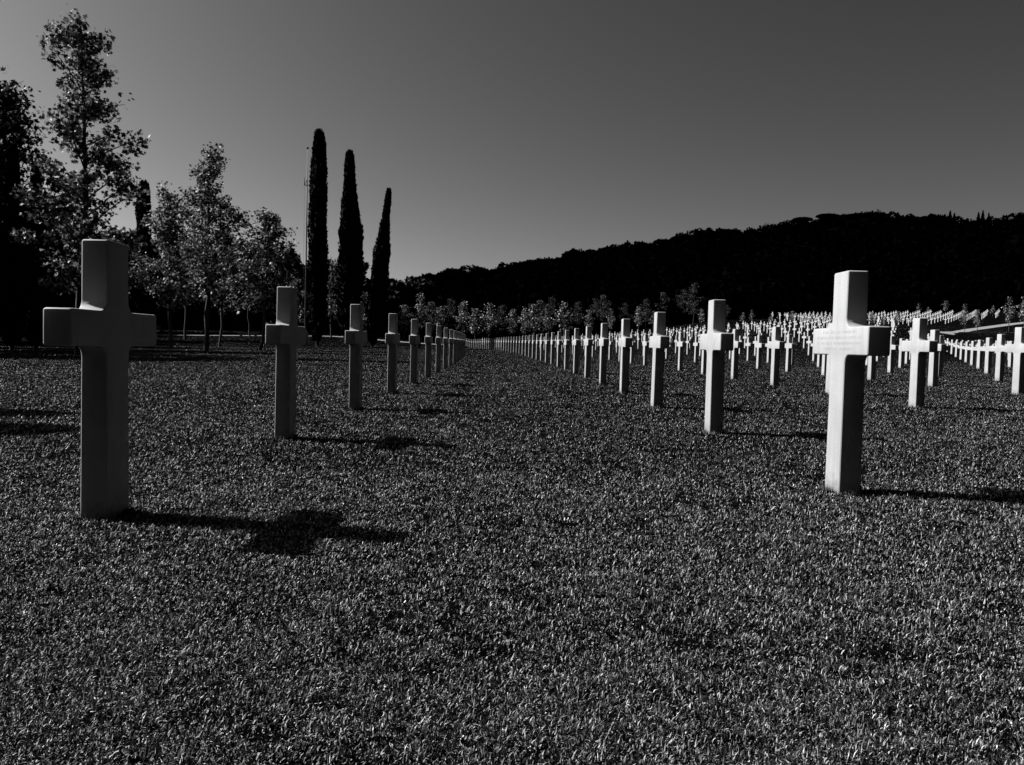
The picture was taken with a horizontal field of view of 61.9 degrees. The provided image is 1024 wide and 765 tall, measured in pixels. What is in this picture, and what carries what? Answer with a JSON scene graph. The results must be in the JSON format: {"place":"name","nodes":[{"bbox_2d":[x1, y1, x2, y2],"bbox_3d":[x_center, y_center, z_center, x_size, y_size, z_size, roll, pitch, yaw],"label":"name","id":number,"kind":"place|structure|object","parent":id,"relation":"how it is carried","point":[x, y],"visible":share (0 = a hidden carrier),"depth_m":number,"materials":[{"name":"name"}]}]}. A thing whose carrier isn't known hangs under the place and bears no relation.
{"place":"outdoors","nodes":[
{"label":"outdoors","id":0,"kind":"place"},
{"bbox_2d":[0,312,1023,764],"bbox_3d":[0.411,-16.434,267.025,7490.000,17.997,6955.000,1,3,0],"label":"lawn","id":1,"kind":"structure","parent":0,"point":[340,344],"depth_m":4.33,"materials":[{"name":"plant"}]},
{"bbox_2d":[0,142,29,349],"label":"cypress tree","id":2,"kind":"object","parent":1,"relation":"on","point":[15,255],"visible":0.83,"depth_m":40.10,"materials":[{"name":"black plant"}]},
{"bbox_2d":[0,66,53,198],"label":"broad tree","id":3,"kind":"object","parent":1,"relation":"on","point":[13,124],"visible":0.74,"depth_m":44.26,"materials":[{"name":"grey plant"}]},
{"bbox_2d":[24,160,51,349],"bbox_3d":[-23.149,-6.164,41.493,1.476,9.208,1.333,1,3,0],"label":"cypress tree","id":4,"kind":"object","parent":1,"relation":"on","point":[37,301],"visible":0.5,"depth_m":41.23,"materials":[{"name":"black plant"}]},
{"bbox_2d":[24,192,68,334],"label":"evergreen oak","id":5,"kind":"object","parent":1,"relation":"on","point":[56,298],"visible":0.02,"depth_m":77.30,"materials":[{"name":"black plant"}]},
{"bbox_2d":[44,205,102,307],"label":"evergreen oak","id":6,"kind":"object","parent":1,"relation":"on","point":[69,301],"visible":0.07,"depth_m":83.75,"materials":[{"name":"black plant"}]},
{"bbox_2d":[7,3,154,354],"bbox_3d":[-16.011,-7.353,31.422,6.136,12.757,5.369,1,3,0],"label":"plane tree","id":7,"kind":"object","parent":1,"relation":"on","point":[78,190],"visible":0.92,"depth_m":31.36,"materials":[{"name":"grey plant"}]},
{"bbox_2d":[43,239,155,520],"bbox_3d":[-1.580,0.056,3.316,0.108,1.198,0.696,1,2,1],"label":"marble cross","id":8,"kind":"object","parent":1,"relation":"on","point":[103,328],"visible":0.89,"depth_m":3.23,"materials":[{"name":"stone"}]},
{"bbox_2d":[88,224,141,307],"bbox_3d":[-29.166,-7.044,62.227,4.649,8.873,4.983,1,3,0],"label":"plane tree","id":9,"kind":"object","parent":1,"relation":"on","point":[112,233],"visible":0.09,"depth_m":61.60,"materials":[{"name":"grey plant"}]},
{"bbox_2d":[98,228,167,312],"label":"evergreen oak","id":10,"kind":"object","parent":1,"relation":"on","point":[132,306],"visible":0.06,"depth_m":117.22,"materials":[{"name":"black plant"}]},
{"bbox_2d":[134,179,151,314],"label":"cypress tree","id":11,"kind":"object","parent":1,"relation":"on","point":[143,303],"visible":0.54,"depth_m":86.83,"materials":[{"name":"black plant"}]},
{"bbox_2d":[128,240,197,331],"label":"evergreen oak","id":12,"kind":"object","parent":1,"relation":"on","point":[161,317],"visible":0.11,"depth_m":119.86,"materials":[{"name":"black plant"}]},
{"bbox_2d":[128,181,199,347],"bbox_3d":[-22.587,-7.633,55.295,4.503,10.871,5.226,1,3,0],"label":"plane tree","id":13,"kind":"object","parent":1,"relation":"on","point":[167,294],"visible":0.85,"depth_m":54.99,"materials":[{"name":"grey plant"}]},
{"bbox_2d":[159,229,203,339],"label":"plane tree","id":14,"kind":"object","parent":1,"relation":"on","point":[192,296],"visible":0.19,"depth_m":89.47,"materials":[{"name":"grey plant"}]},
{"bbox_2d":[167,142,253,350],"bbox_3d":[-16.252,-7.283,45.743,4.536,11.268,4.607,1,3,0],"label":"plane tree","id":15,"kind":"object","parent":1,"relation":"on","point":[204,196],"visible":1,"depth_m":45.47,"materials":[{"name":"grey plant"}]},
{"bbox_2d":[177,246,251,331],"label":"evergreen oak","id":16,"kind":"object","parent":1,"relation":"on","point":[195,317],"visible":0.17,"depth_m":121.16,"materials":[{"name":"black plant"}]},
{"bbox_2d":[193,223,253,346],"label":"plane tree","id":17,"kind":"object","parent":1,"relation":"on","point":[228,268],"visible":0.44,"depth_m":70.22,"materials":[{"name":"grey plant"}]},
{"bbox_2d":[226,258,261,337],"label":"plane tree","id":18,"kind":"object","parent":1,"relation":"on","point":[246,303],"visible":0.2,"depth_m":97.87,"materials":[{"name":"grey plant"}]},
{"bbox_2d":[213,248,290,332],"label":"evergreen oak","id":19,"kind":"object","parent":1,"relation":"on","point":[241,320],"visible":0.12,"depth_m":123.78,"materials":[{"name":"black plant"}]},
{"bbox_2d":[227,206,303,349],"bbox_3d":[-15.336,-6.438,53.277,4.400,8.942,4.267,3,3,37],"label":"plane tree","id":20,"kind":"object","parent":1,"relation":"on","point":[273,227],"visible":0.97,"depth_m":52.90,"materials":[{"name":"grey plant"}]},
{"bbox_2d":[265,286,305,439],"bbox_3d":[-1.590,-0.069,6.010,0.108,1.198,0.696,1,2,0],"label":"marble cross","id":21,"kind":"object","parent":1,"relation":"on","point":[285,334],"visible":0.91,"depth_m":5.92,"materials":[{"name":"stone"}]},
{"bbox_2d":[266,247,310,331],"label":"evergreen oak","id":22,"kind":"object","parent":1,"relation":"on","point":[271,319],"visible":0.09,"depth_m":128.37,"materials":[{"name":"black plant"}]},
{"bbox_2d":[272,277,308,324],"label":"plane tree","id":23,"kind":"object","parent":1,"relation":"on","point":[302,296],"visible":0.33,"depth_m":104.80,"materials":[{"name":"grey plant"}]},
{"bbox_2d":[302,147,308,337],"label":"flagpole","id":24,"kind":"object","parent":1,"relation":"on","point":[306,247],"visible":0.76,"depth_m":102.14,"materials":[{"name":"metal"}]},
{"bbox_2d":[307,128,329,344],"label":"cypress tree","id":25,"kind":"object","parent":1,"relation":"on","point":[318,264],"visible":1,"depth_m":81.28,"materials":[{"name":"black plant"}]},
{"bbox_2d":[326,257,338,337],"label":"plane tree","id":26,"kind":"object","parent":1,"relation":"on","point":[333,305],"visible":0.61,"depth_m":106.53,"materials":[{"name":"grey plant"}]},
{"bbox_2d":[325,261,369,332],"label":"evergreen oak","id":27,"kind":"object","parent":1,"relation":"on","point":[334,323],"visible":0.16,"depth_m":132.41,"materials":[{"name":"black plant"}]},
{"bbox_2d":[336,149,364,345],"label":"cypress tree","id":28,"kind":"object","parent":1,"relation":"on","point":[350,272],"visible":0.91,"depth_m":84.37,"materials":[{"name":"black plant"}]},
{"bbox_2d":[345,304,366,409],"bbox_3d":[-1.590,-0.194,8.701,0.108,1.198,0.696,1,3,0],"label":"marble cross","id":29,"kind":"object","parent":1,"relation":"on","point":[355,337],"visible":0.93,"depth_m":8.61,"materials":[{"name":"stone"}]},
{"bbox_2d":[360,292,367,330],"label":"plane tree","id":30,"kind":"object","parent":1,"relation":"on","point":[363,302],"visible":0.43,"depth_m":106.53,"materials":[{"name":"grey plant"}]},
{"bbox_2d":[362,276,390,330],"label":"evergreen oak","id":31,"kind":"object","parent":1,"relation":"on","point":[366,283],"visible":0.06,"depth_m":135.57,"materials":[{"name":"black plant"}]},
{"bbox_2d":[366,187,391,346],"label":"cypress tree","id":32,"kind":"object","parent":1,"relation":"on","point":[379,286],"visible":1,"depth_m":81.51,"materials":[{"name":"black plant"}]},
{"bbox_2d":[385,313,399,393],"bbox_3d":[-1.596,-0.320,11.395,0.108,1.198,0.696,2,3,0],"label":"marble cross","id":33,"kind":"object","parent":1,"relation":"on","point":[392,338],"visible":0.91,"depth_m":11.31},
{"bbox_2d":[383,278,422,333],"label":"evergreen oak","id":34,"kind":"object","parent":1,"relation":"on","point":[400,293],"visible":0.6,"depth_m":138.86,"materials":[{"name":"black plant"}]},
{"bbox_2d":[396,304,412,338],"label":"young tree","id":35,"kind":"object","parent":1,"relation":"on","point":[403,313],"visible":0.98,"depth_m":130.12,"materials":[{"name":"grey plant"}]},
{"bbox_2d":[409,319,419,383],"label":"marble cross","id":36,"kind":"object","parent":1,"relation":"on","point":[414,339],"visible":0.93,"depth_m":14.00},
{"bbox_2d":[407,291,429,338],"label":"young tree","id":37,"kind":"object","parent":1,"relation":"on","point":[419,308],"visible":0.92,"depth_m":132.36,"materials":[{"name":"grey plant"}]},
{"bbox_2d":[396,275,440,320],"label":"evergreen oak","id":38,"kind":"object","parent":1,"relation":"on","point":[425,287],"visible":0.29,"depth_m":143.78,"materials":[{"name":"black plant"}]},
{"bbox_2d":[425,323,432,376],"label":"marble cross","id":39,"kind":"object","parent":1,"relation":"on","point":[428,341],"visible":0.92,"depth_m":16.70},
{"bbox_2d":[421,301,440,331],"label":"young tree","id":40,"kind":"object","parent":1,"relation":"on","point":[432,310],"visible":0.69,"depth_m":135.47,"materials":[{"name":"grey plant"}]},
{"bbox_2d":[435,326,441,372],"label":"marble cross","id":41,"kind":"object","parent":1,"relation":"on","point":[438,340],"visible":0.9,"depth_m":19.39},
{"bbox_2d":[432,306,448,332],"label":"young tree","id":42,"kind":"object","parent":1,"relation":"on","point":[441,319],"visible":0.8,"depth_m":132.38,"materials":[{"name":"grey plant"}]},
{"bbox_2d":[443,328,448,368],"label":"marble cross","id":43,"kind":"object","parent":1,"relation":"on","point":[445,351],"visible":0.88,"depth_m":22.08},
{"bbox_2d":[449,329,453,365],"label":"marble cross","id":44,"kind":"object","parent":1,"relation":"on","point":[451,340],"visible":0.88,"depth_m":24.77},
{"bbox_2d":[453,331,456,363],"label":"marble cross","id":45,"kind":"object","parent":1,"relation":"on","point":[455,348],"visible":0.83,"depth_m":27.46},
{"bbox_2d":[453,300,476,332],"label":"young tree","id":46,"kind":"object","parent":1,"relation":"on","point":[463,315],"visible":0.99,"depth_m":132.17,"materials":[{"name":"grey plant"}]},
{"bbox_2d":[465,308,482,338],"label":"young tree","id":47,"kind":"object","parent":1,"relation":"on","point":[473,316],"visible":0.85,"depth_m":134.34,"materials":[{"name":"grey plant"}]},
{"bbox_2d":[476,303,497,343],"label":"young tree","id":48,"kind":"object","parent":1,"relation":"on","point":[485,318],"visible":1,"depth_m":132.35,"materials":[{"name":"grey plant"}]},
{"bbox_2d":[491,305,510,336],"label":"young tree","id":49,"kind":"object","parent":1,"relation":"on","point":[500,312],"visible":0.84,"depth_m":137.31,"materials":[{"name":"grey plant"}]},
{"bbox_2d":[505,309,520,336],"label":"young tree","id":50,"kind":"object","parent":1,"relation":"on","point":[510,314],"visible":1,"depth_m":132.25,"materials":[{"name":"grey plant"}]},
{"bbox_2d":[517,308,530,335],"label":"young tree","id":51,"kind":"object","parent":1,"relation":"on","point":[524,319],"visible":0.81,"depth_m":134.39,"materials":[{"name":"grey plant"}]},
{"bbox_2d":[522,304,541,338],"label":"young tree","id":52,"kind":"object","parent":1,"relation":"on","point":[533,310],"visible":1,"depth_m":132.16,"materials":[{"name":"grey plant"}]},
{"bbox_2d":[528,299,548,340],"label":"young tree","id":53,"kind":"object","parent":1,"relation":"on","point":[539,306],"visible":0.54,"depth_m":136.55,"materials":[{"name":"grey plant"}]},
{"bbox_2d":[545,333,548,362],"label":"marble cross","id":54,"kind":"object","parent":1,"relation":"on","point":[547,348],"visible":0.88,"depth_m":30.98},
{"bbox_2d":[539,309,555,332],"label":"young tree","id":55,"kind":"object","parent":1,"relation":"on","point":[547,318],"visible":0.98,"depth_m":133.32,"materials":[{"name":"grey plant"}]},
{"bbox_2d":[541,296,561,333],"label":"young tree","id":56,"kind":"object","parent":1,"relation":"on","point":[552,302],"visible":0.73,"depth_m":135.48,"materials":[{"name":"grey plant"}]},
{"bbox_2d":[551,332,554,364],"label":"marble cross","id":57,"kind":"object","parent":1,"relation":"on","point":[552,346],"visible":0.91,"depth_m":28.29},
{"bbox_2d":[557,331,561,366],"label":"marble cross","id":58,"kind":"object","parent":1,"relation":"on","point":[559,342],"visible":0.91,"depth_m":25.59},
{"bbox_2d":[551,301,576,335],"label":"young tree","id":59,"kind":"object","parent":1,"relation":"on","point":[562,315],"visible":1,"depth_m":130.08,"materials":[{"name":"grey plant"}]},
{"bbox_2d":[564,330,569,369],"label":"marble cross","id":60,"kind":"object","parent":1,"relation":"on","point":[566,355],"visible":0.89,"depth_m":22.90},
{"bbox_2d":[573,328,579,372],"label":"marble cross","id":61,"kind":"object","parent":1,"relation":"on","point":[576,342],"visible":0.92,"depth_m":20.21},
{"bbox_2d":[584,326,592,377],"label":"marble cross","id":62,"kind":"object","parent":1,"relation":"on","point":[588,342],"visible":0.89,"depth_m":17.52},
{"bbox_2d":[582,309,594,329],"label":"young tree","id":63,"kind":"object","parent":1,"relation":"on","point":[589,315],"visible":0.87,"depth_m":133.33,"materials":[{"name":"grey plant"}]},
{"bbox_2d":[592,294,612,322],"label":"young tree","id":64,"kind":"object","parent":1,"relation":"on","point":[605,305],"visible":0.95,"depth_m":137.44,"materials":[{"name":"grey plant"}]},
{"bbox_2d":[599,323,608,383],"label":"marble cross","id":65,"kind":"object","parent":1,"relation":"on","point":[603,342],"visible":0.9,"depth_m":14.82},
{"bbox_2d":[606,308,615,328],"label":"young tree","id":66,"kind":"object","parent":1,"relation":"on","point":[610,320],"visible":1,"depth_m":132.19,"materials":[{"name":"grey plant"}]},
{"bbox_2d":[618,319,632,393],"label":"marble cross","id":67,"kind":"object","parent":1,"relation":"on","point":[625,342],"visible":0.91,"depth_m":12.13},
{"bbox_2d":[618,303,633,322],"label":"young tree","id":68,"kind":"object","parent":1,"relation":"on","point":[625,309],"visible":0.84,"depth_m":136.51,"materials":[{"name":"grey plant"}]},
{"bbox_2d":[630,335,634,362],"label":"marble cross","id":69,"kind":"object","parent":1,"relation":"on","point":[632,353],"visible":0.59,"depth_m":31.63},
{"bbox_2d":[634,306,645,328],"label":"young tree","id":70,"kind":"object","parent":1,"relation":"on","point":[638,318],"visible":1,"depth_m":130.11,"materials":[{"name":"grey plant"}]},
{"bbox_2d":[642,334,648,364],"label":"marble cross","id":71,"kind":"object","parent":1,"relation":"on","point":[645,343],"visible":0.89,"depth_m":28.93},
{"bbox_2d":[640,298,651,326],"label":"young tree","id":72,"kind":"object","parent":1,"relation":"on","point":[647,308],"visible":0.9,"depth_m":135.22,"materials":[{"name":"grey plant"}]},
{"bbox_2d":[649,312,669,407],"bbox_3d":[1.630,-0.184,9.522,0.108,1.198,0.696,2,3,-1],"label":"marble cross","id":73,"kind":"object","parent":1,"relation":"on","point":[659,340],"visible":0.93,"depth_m":9.44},
{"bbox_2d":[677,332,685,370],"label":"marble cross","id":74,"kind":"object","parent":1,"relation":"on","point":[681,344],"visible":0.93,"depth_m":23.55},
{"bbox_2d":[675,289,689,313],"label":"young tree","id":75,"kind":"object","parent":1,"relation":"on","point":[683,301],"visible":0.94,"depth_m":137.52,"materials":[{"name":"grey plant"}]},
{"bbox_2d":[682,282,703,321],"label":"young tree","id":76,"kind":"object","parent":1,"relation":"on","point":[689,301],"visible":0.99,"depth_m":129.83,"materials":[{"name":"grey plant"}]},
{"bbox_2d":[693,336,699,361],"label":"marble cross","id":77,"kind":"object","parent":1,"relation":"on","point":[696,344],"visible":0.91,"depth_m":34.96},
{"bbox_2d":[701,331,706,373],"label":"marble cross","id":78,"kind":"object","parent":1,"relation":"on","point":[704,362],"visible":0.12,"depth_m":20.86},
{"bbox_2d":[700,299,733,433],"bbox_3d":[1.625,-0.059,6.830,0.108,1.198,0.696,1,3,0],"label":"marble cross","id":79,"kind":"object","parent":1,"relation":"on","point":[716,341],"visible":0.9,"depth_m":6.74,"materials":[{"name":"stone"}]},
{"bbox_2d":[442,309,1023,348],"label":"distant crosses","id":80,"kind":"object","parent":1,"relation":"on","point":[745,324],"visible":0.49,"depth_m":119.03,"materials":[{"name":"white stone"}]},
{"bbox_2d":[731,329,742,378],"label":"marble cross","id":81,"kind":"object","parent":1,"relation":"on","point":[737,345],"visible":0.72,"depth_m":18.15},
{"bbox_2d":[745,337,751,360],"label":"marble cross","id":82,"kind":"object","parent":1,"relation":"on","point":[748,344],"visible":0.94,"depth_m":38.29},
{"bbox_2d":[754,335,764,368],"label":"marble cross","id":83,"kind":"object","parent":1,"relation":"on","point":[759,345],"visible":0.93,"depth_m":26.88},
{"bbox_2d":[768,327,784,384],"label":"marble cross","id":84,"kind":"object","parent":1,"relation":"on","point":[776,344],"visible":0.88,"depth_m":15.46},
{"bbox_2d":[785,334,794,371],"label":"marble cross","id":85,"kind":"object","parent":1,"relation":"on","point":[789,345],"visible":0.88,"depth_m":24.18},
{"bbox_2d":[821,355,826,374],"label":"marble cross","id":86,"kind":"object","parent":1,"relation":"on","point":[824,364],"visible":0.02,"depth_m":21.50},
{"bbox_2d":[825,323,831,393],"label":"marble cross","id":87,"kind":"object","parent":1,"relation":"on","point":[827,386],"visible":0.03,"depth_m":12.87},
{"bbox_2d":[813,270,890,494],"bbox_3d":[1.620,0.066,4.138,0.108,1.198,0.695,1,2,0],"label":"marble cross","id":88,"kind":"object","parent":1,"relation":"on","point":[849,341],"visible":0.95,"depth_m":4.05,"materials":[{"name":"grey"}]},
{"bbox_2d":[867,356,875,379],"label":"marble cross","id":89,"kind":"object","parent":1,"relation":"on","point":[871,372],"visible":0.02,"depth_m":18.81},
{"bbox_2d":[887,336,898,372],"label":"marble cross","id":90,"kind":"object","parent":1,"relation":"on","point":[890,366],"visible":0.64,"depth_m":24.83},
{"bbox_2d":[898,338,904,367],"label":"marble cross","id":91,"kind":"object","parent":1,"relation":"on","point":[901,360],"visible":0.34,"depth_m":30.86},
{"bbox_2d":[901,318,937,407],"bbox_3d":[4.835,-0.166,10.162,0.108,1.198,0.696,1,3,0],"label":"marble cross","id":92,"kind":"object","parent":1,"relation":"on","point":[919,346],"visible":0.88,"depth_m":10.08,"materials":[{"name":"stone"}]},
{"bbox_2d":[928,330,946,385],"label":"marble cross","id":93,"kind":"object","parent":1,"relation":"on","point":[933,365],"visible":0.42,"depth_m":16.11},
{"bbox_2d":[938,335,948,375],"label":"marble cross","id":94,"kind":"object","parent":1,"relation":"on","point":[940,367],"visible":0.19,"depth_m":22.12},
{"bbox_2d":[959,304,971,331],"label":"young tree","id":95,"kind":"object","parent":1,"relation":"on","point":[964,314],"visible":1,"depth_m":109.81,"materials":[{"name":"grey plant"}]},
{"bbox_2d":[967,341,975,364],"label":"marble cross","id":96,"kind":"object","parent":1,"relation":"on","point":[972,356],"visible":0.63,"depth_m":37.54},
{"bbox_2d":[973,340,982,368],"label":"marble cross","id":97,"kind":"object","parent":1,"relation":"on","point":[979,354],"visible":0.72,"depth_m":31.51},
{"bbox_2d":[973,309,983,328],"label":"young tree","id":98,"kind":"object","parent":1,"relation":"on","point":[977,313],"visible":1,"depth_m":107.69,"materials":[{"name":"grey plant"}]},
{"bbox_2d":[981,338,992,372],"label":"marble cross","id":99,"kind":"object","parent":1,"relation":"on","point":[988,358],"visible":0.65,"depth_m":25.48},
{"bbox_2d":[990,334,1005,380],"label":"marble cross","id":100,"kind":"object","parent":1,"relation":"on","point":[999,348],"visible":0.79,"depth_m":19.45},
{"bbox_2d":[1001,296,1015,330],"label":"young tree","id":101,"kind":"object","parent":1,"relation":"on","point":[1009,302],"visible":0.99,"depth_m":119.31,"materials":[{"name":"grey plant"}]},
{"bbox_2d":[1008,341,1013,366],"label":"marble cross","id":102,"kind":"object","parent":1,"relation":"on","point":[1010,359],"visible":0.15,"depth_m":34.84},
{"bbox_2d":[1004,327,1023,394],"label":"marble cross","id":103,"kind":"object","parent":1,"relation":"on","point":[1016,348],"visible":0.88,"depth_m":13.45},
{"bbox_2d":[0,0,1023,281],"label":"sky","id":104,"kind":"structure","parent":0,"point":[498,131],"materials":[{"name":"grey"}]},
{"bbox_2d":[156,222,1021,342],"bbox_3d":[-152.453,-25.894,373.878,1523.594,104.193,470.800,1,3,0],"label":"hill","id":105,"kind":"structure","parent":0,"point":[1012,237],"depth_m":319.17,"materials":[{"name":"plant"}]},
{"bbox_2d":[440,298,463,328],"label":"young tree","id":106,"kind":"object","parent":105,"relation":"on","point":[451,302],"visible":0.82,"depth_m":138.64,"materials":[{"name":"grey plant"}]},
{"bbox_2d":[565,301,585,324],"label":"young tree","id":107,"kind":"object","parent":105,"relation":"on","point":[577,311],"visible":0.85,"depth_m":138.37,"materials":[{"name":"grey plant"}]},
{"bbox_2d":[156,209,1023,342],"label":"woodland","id":108,"kind":"object","parent":105,"relation":"on","point":[982,274],"visible":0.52,"depth_m":249.68,"materials":[{"name":"plant"}]},
{"bbox_2d":[815,213,839,219],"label":"umbrella pine","id":109,"kind":"object","parent":105,"relation":"on","point":[825,215],"visible":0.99,"depth_m":345.70,"materials":[{"name":"black plant"}]},
{"bbox_2d":[940,322,1023,334],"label":"path","id":110,"kind":"structure","parent":0,"point":[974,329],"depth_m":125.98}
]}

